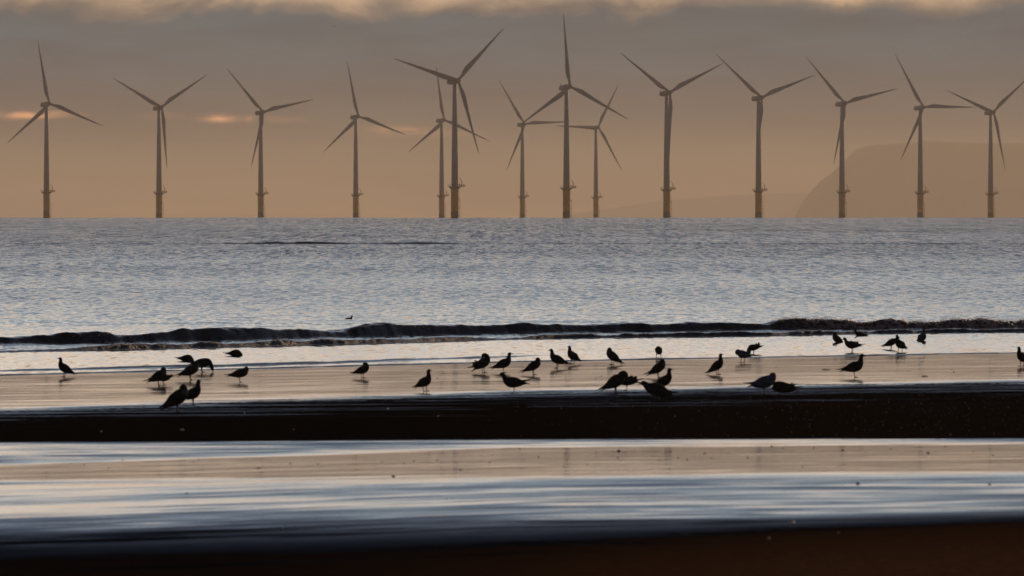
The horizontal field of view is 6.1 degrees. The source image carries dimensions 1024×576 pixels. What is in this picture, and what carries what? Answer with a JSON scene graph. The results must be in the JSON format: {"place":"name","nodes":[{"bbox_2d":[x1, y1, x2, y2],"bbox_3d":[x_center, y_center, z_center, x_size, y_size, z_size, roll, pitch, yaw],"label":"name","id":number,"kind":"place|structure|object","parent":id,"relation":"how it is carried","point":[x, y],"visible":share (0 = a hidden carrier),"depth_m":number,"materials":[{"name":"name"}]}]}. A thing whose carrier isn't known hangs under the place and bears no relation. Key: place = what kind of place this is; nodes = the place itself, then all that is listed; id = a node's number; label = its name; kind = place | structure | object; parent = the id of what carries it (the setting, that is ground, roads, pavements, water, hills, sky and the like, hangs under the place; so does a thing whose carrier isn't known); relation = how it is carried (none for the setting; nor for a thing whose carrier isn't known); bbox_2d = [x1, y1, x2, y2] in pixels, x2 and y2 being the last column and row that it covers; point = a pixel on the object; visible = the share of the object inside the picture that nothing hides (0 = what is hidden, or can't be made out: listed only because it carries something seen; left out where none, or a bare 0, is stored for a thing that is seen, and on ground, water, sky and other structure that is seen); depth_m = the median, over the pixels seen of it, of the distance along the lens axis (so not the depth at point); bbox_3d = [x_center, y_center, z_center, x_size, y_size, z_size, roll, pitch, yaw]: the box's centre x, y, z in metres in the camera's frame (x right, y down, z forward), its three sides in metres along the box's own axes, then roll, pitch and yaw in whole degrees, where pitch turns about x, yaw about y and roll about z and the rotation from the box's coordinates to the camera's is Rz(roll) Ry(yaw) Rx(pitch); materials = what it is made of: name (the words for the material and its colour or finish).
{"place":"outdoors","nodes":[
{"label":"outdoors","id":0,"kind":"place"},
{"bbox_2d":[0,353,1023,575],"bbox_3d":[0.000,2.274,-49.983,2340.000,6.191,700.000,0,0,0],"label":"sand beach","id":1,"kind":"structure","parent":0,"point":[334,498],"depth_m":104.50,"materials":[{"name":"brown sand"}]},
{"bbox_2d":[58,357,75,376],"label":"gull","id":2,"kind":"object","parent":1,"relation":"on","point":[64,368],"visible":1,"depth_m":190.97,"materials":[{"name":"black"}]},
{"bbox_2d":[144,367,165,385],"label":"gull","id":3,"kind":"object","parent":1,"relation":"on","point":[158,375],"visible":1,"depth_m":173.96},
{"bbox_2d":[160,374,173,384],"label":"gull","id":4,"kind":"object","parent":1,"relation":"on","point":[167,377],"visible":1,"depth_m":175.19,"materials":[{"name":"black"}]},
{"bbox_2d":[157,384,187,411],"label":"gull","id":5,"kind":"object","parent":1,"relation":"on","point":[176,398],"visible":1,"depth_m":144.35,"materials":[{"name":"black"}]},
{"bbox_2d":[174,362,198,379],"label":"gull","id":6,"kind":"object","parent":1,"relation":"on","point":[190,370],"visible":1,"depth_m":182.36,"materials":[{"name":"black"}]},
{"bbox_2d":[186,380,201,404],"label":"gull","id":7,"kind":"object","parent":1,"relation":"on","point":[194,392],"visible":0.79,"depth_m":150.35,"materials":[{"name":"black"}]},
{"bbox_2d":[187,358,213,371],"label":"gull","id":8,"kind":"object","parent":1,"relation":"on","point":[204,362],"visible":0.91,"depth_m":196.56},
{"bbox_2d":[225,366,248,380],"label":"gull","id":9,"kind":"object","parent":1,"relation":"on","point":[240,373],"visible":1,"depth_m":178.17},
{"bbox_2d":[351,362,368,377],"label":"gull","id":10,"kind":"object","parent":1,"relation":"on","point":[362,369],"visible":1,"depth_m":182.97,"materials":[{"name":"black"}]},
{"bbox_2d":[413,369,431,390],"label":"gull","id":11,"kind":"object","parent":1,"relation":"on","point":[423,382],"visible":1,"depth_m":161.35,"materials":[{"name":"black"}]},
{"bbox_2d":[467,353,489,372],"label":"gull","id":12,"kind":"object","parent":1,"relation":"on","point":[482,362],"visible":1,"depth_m":189.74,"materials":[{"name":"black"}]},
{"bbox_2d":[490,352,512,372],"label":"gull","id":13,"kind":"object","parent":1,"relation":"on","point":[504,363],"visible":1,"depth_m":189.37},
{"bbox_2d":[498,372,532,392],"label":"gull","id":14,"kind":"object","parent":1,"relation":"on","point":[513,382],"visible":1,"depth_m":158.57,"materials":[{"name":"black"}]},
{"bbox_2d":[520,357,540,374],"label":"gull","id":15,"kind":"object","parent":1,"relation":"on","point":[532,366],"visible":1,"depth_m":184.97,"materials":[{"name":"black"}]},
{"bbox_2d":[66,310,1023,369],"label":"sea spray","id":16,"kind":"object","parent":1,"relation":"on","point":[982,318],"visible":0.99,"depth_m":268.48,"materials":[{"name":"black"}]},
{"bbox_2d":[548,349,571,367],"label":"gull","id":17,"kind":"object","parent":1,"relation":"on","point":[557,359],"visible":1,"depth_m":196.97,"materials":[{"name":"black"}]},
{"bbox_2d":[567,346,581,363],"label":"gull","id":18,"kind":"object","parent":1,"relation":"on","point":[572,355],"visible":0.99,"depth_m":206.16,"materials":[{"name":"black"}]},
{"bbox_2d":[596,371,627,393],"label":"gull","id":19,"kind":"object","parent":1,"relation":"on","point":[615,381],"visible":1,"depth_m":157.75,"materials":[{"name":"black"}]},
{"bbox_2d":[606,347,624,364],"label":"gull","id":20,"kind":"object","parent":1,"relation":"on","point":[612,355],"visible":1,"depth_m":203.57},
{"bbox_2d":[622,376,641,390],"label":"gull","id":21,"kind":"object","parent":1,"relation":"on","point":[631,380],"visible":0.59,"depth_m":160.36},
{"bbox_2d":[642,359,665,377],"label":"gull","id":22,"kind":"object","parent":1,"relation":"on","point":[658,367],"visible":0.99,"depth_m":178.57,"materials":[{"name":"black"}]},
{"bbox_2d":[639,381,678,399],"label":"gull","id":23,"kind":"object","parent":1,"relation":"on","point":[656,390],"visible":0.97,"depth_m":152.55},
{"bbox_2d":[656,368,672,386],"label":"gull","id":24,"kind":"object","parent":1,"relation":"on","point":[665,380],"visible":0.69,"depth_m":159.76,"materials":[{"name":"black"}]},
{"bbox_2d":[706,353,722,373],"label":"gull","id":25,"kind":"object","parent":1,"relation":"on","point":[717,365],"visible":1,"depth_m":182.75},
{"bbox_2d":[735,349,752,361],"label":"gull","id":26,"kind":"object","parent":1,"relation":"on","point":[741,354],"visible":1,"depth_m":206.76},
{"bbox_2d":[743,372,775,394],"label":"gull","id":27,"kind":"object","parent":1,"relation":"on","point":[766,381],"visible":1,"depth_m":156.35,"materials":[{"name":"grey"}]},
{"bbox_2d":[772,381,803,392],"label":"gull","id":28,"kind":"object","parent":1,"relation":"on","point":[781,387],"visible":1,"depth_m":155.56,"materials":[{"name":"black"}]},
{"bbox_2d":[836,354,864,377],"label":"gull","id":29,"kind":"object","parent":1,"relation":"on","point":[855,366],"visible":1,"depth_m":175.36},
{"bbox_2d":[1016,346,1023,365],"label":"gull","id":30,"kind":"object","parent":1,"relation":"on","point":[1020,355],"visible":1,"depth_m":193.94,"materials":[{"name":"black"}]},
{"bbox_2d":[0,217,1023,375],"bbox_3d":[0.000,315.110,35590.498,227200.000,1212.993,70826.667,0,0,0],"label":"sea water","id":31,"kind":"structure","parent":0,"point":[263,293],"depth_m":403.56,"materials":[{"name":"grey liquid"}]},
{"bbox_2d":[9,43,101,217],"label":"wind turbine","id":32,"kind":"object","parent":31,"relation":"in","point":[46,196],"visible":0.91,"depth_m":7232.73,"materials":[{"name":"paint"}]},
{"bbox_2d":[113,75,205,217],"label":"wind turbine","id":33,"kind":"object","parent":31,"relation":"in","point":[157,107],"visible":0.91,"depth_m":7462.71,"materials":[{"name":"paint"}]},
{"bbox_2d":[175,355,193,360],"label":"gull","id":34,"kind":"object","parent":31,"relation":"on","point":[186,358],"visible":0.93,"depth_m":213.01,"materials":[{"name":"black"}]},
{"bbox_2d":[226,349,242,355],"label":"gull","id":35,"kind":"object","parent":31,"relation":"on","point":[236,352],"visible":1,"depth_m":220.51,"materials":[{"name":"black"}]},
{"bbox_2d":[227,69,313,217],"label":"wind turbine","id":36,"kind":"object","parent":31,"relation":"in","point":[261,113],"visible":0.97,"depth_m":7797.67,"materials":[{"name":"paint"}]},
{"bbox_2d":[326,62,404,217],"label":"wind turbine","id":37,"kind":"object","parent":31,"relation":"in","point":[356,208],"visible":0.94,"depth_m":8132.73,"materials":[{"name":"paint"}]},
{"bbox_2d":[410,67,486,217],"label":"wind turbine","id":38,"kind":"object","parent":31,"relation":"in","point":[441,196],"visible":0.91,"depth_m":8422.65,"materials":[{"name":"paint"}]},
{"bbox_2d":[396,28,503,217],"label":"wind turbine","id":39,"kind":"object","parent":31,"relation":"in","point":[454,186],"visible":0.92,"depth_m":6007.73,"materials":[{"name":"paint"}]},
{"bbox_2d":[498,79,563,217],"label":"wind turbine","id":40,"kind":"object","parent":31,"relation":"in","point":[522,197],"visible":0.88,"depth_m":8772.64,"materials":[{"name":"paint"}]},
{"bbox_2d":[519,13,628,217],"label":"wind turbine","id":41,"kind":"object","parent":31,"relation":"in","point":[567,186],"visible":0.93,"depth_m":6287.75,"materials":[{"name":"paint"}]},
{"bbox_2d":[561,86,621,217],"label":"wind turbine","id":42,"kind":"object","parent":31,"relation":"in","point":[595,198],"visible":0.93,"depth_m":9072.77,"materials":[{"name":"paint"}]},
{"bbox_2d":[655,346,661,356],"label":"gull","id":43,"kind":"object","parent":31,"relation":"on","point":[658,350],"visible":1,"depth_m":216.94,"materials":[{"name":"black"}]},
{"bbox_2d":[620,52,722,217],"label":"wind turbine","id":44,"kind":"object","parent":31,"relation":"in","point":[667,189],"visible":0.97,"depth_m":6587.74,"materials":[{"name":"paint"}]},
{"bbox_2d":[747,342,762,352],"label":"gull","id":45,"kind":"object","parent":31,"relation":"on","point":[753,347],"visible":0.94,"depth_m":223.53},
{"bbox_2d":[716,54,813,217],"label":"wind turbine","id":46,"kind":"object","parent":31,"relation":"in","point":[758,190],"visible":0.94,"depth_m":6872.66,"materials":[{"name":"paint"}]},
{"bbox_2d":[832,332,842,341],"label":"gull","id":47,"kind":"object","parent":31,"relation":"in","point":[836,337],"visible":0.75,"depth_m":242.81,"materials":[{"name":"black"}]},
{"bbox_2d":[806,57,897,217],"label":"wind turbine","id":48,"kind":"object","parent":31,"relation":"in","point":[842,104],"visible":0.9,"depth_m":7207.67,"materials":[{"name":"paint"}]},
{"bbox_2d":[841,337,863,351],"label":"gull","id":49,"kind":"object","parent":31,"relation":"on","point":[851,344],"visible":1,"depth_m":226.01,"materials":[{"name":"black"}]},
{"bbox_2d":[853,329,867,335],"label":"gull","id":50,"kind":"object","parent":31,"relation":"on","point":[859,333],"visible":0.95,"depth_m":254.97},
{"bbox_2d":[879,338,895,347],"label":"gull","id":51,"kind":"object","parent":31,"relation":"on","point":[890,342],"visible":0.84,"depth_m":231.13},
{"bbox_2d":[895,335,908,350],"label":"gull","id":52,"kind":"object","parent":31,"relation":"on","point":[899,343],"visible":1,"depth_m":225.97,"materials":[{"name":"black"}]},
{"bbox_2d":[916,328,925,340],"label":"gull","id":53,"kind":"object","parent":31,"relation":"on","point":[922,336],"visible":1,"depth_m":245.70,"materials":[{"name":"black"}]},
{"bbox_2d":[895,54,973,217],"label":"wind turbine","id":54,"kind":"object","parent":31,"relation":"in","point":[920,193],"visible":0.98,"depth_m":7462.70,"materials":[{"name":"paint"}]},
{"bbox_2d":[948,81,1023,217],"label":"wind turbine","id":55,"kind":"object","parent":31,"relation":"in","point":[990,194],"visible":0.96,"depth_m":7797.74,"materials":[{"name":"paint"}]},
{"bbox_2d":[0,0,1023,217],"label":"sky","id":56,"kind":"structure","parent":0,"point":[282,52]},
{"bbox_2d":[560,192,809,217],"bbox_3d":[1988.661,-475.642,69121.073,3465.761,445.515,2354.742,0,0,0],"label":"headland","id":57,"kind":"structure","parent":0,"point":[778,205],"depth_m":68113.55,"materials":[{"name":"brown stone"}]},
{"bbox_2d":[521,393,1007,435],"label":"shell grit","id":58,"kind":"object","parent":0,"point":[846,422],"visible":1,"depth_m":143.12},
{"bbox_2d":[795,141,1023,217],"bbox_3d":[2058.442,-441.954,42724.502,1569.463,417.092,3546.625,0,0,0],"label":"headland cliff","id":59,"kind":"structure","parent":0,"point":[881,180],"depth_m":41076.09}
]}

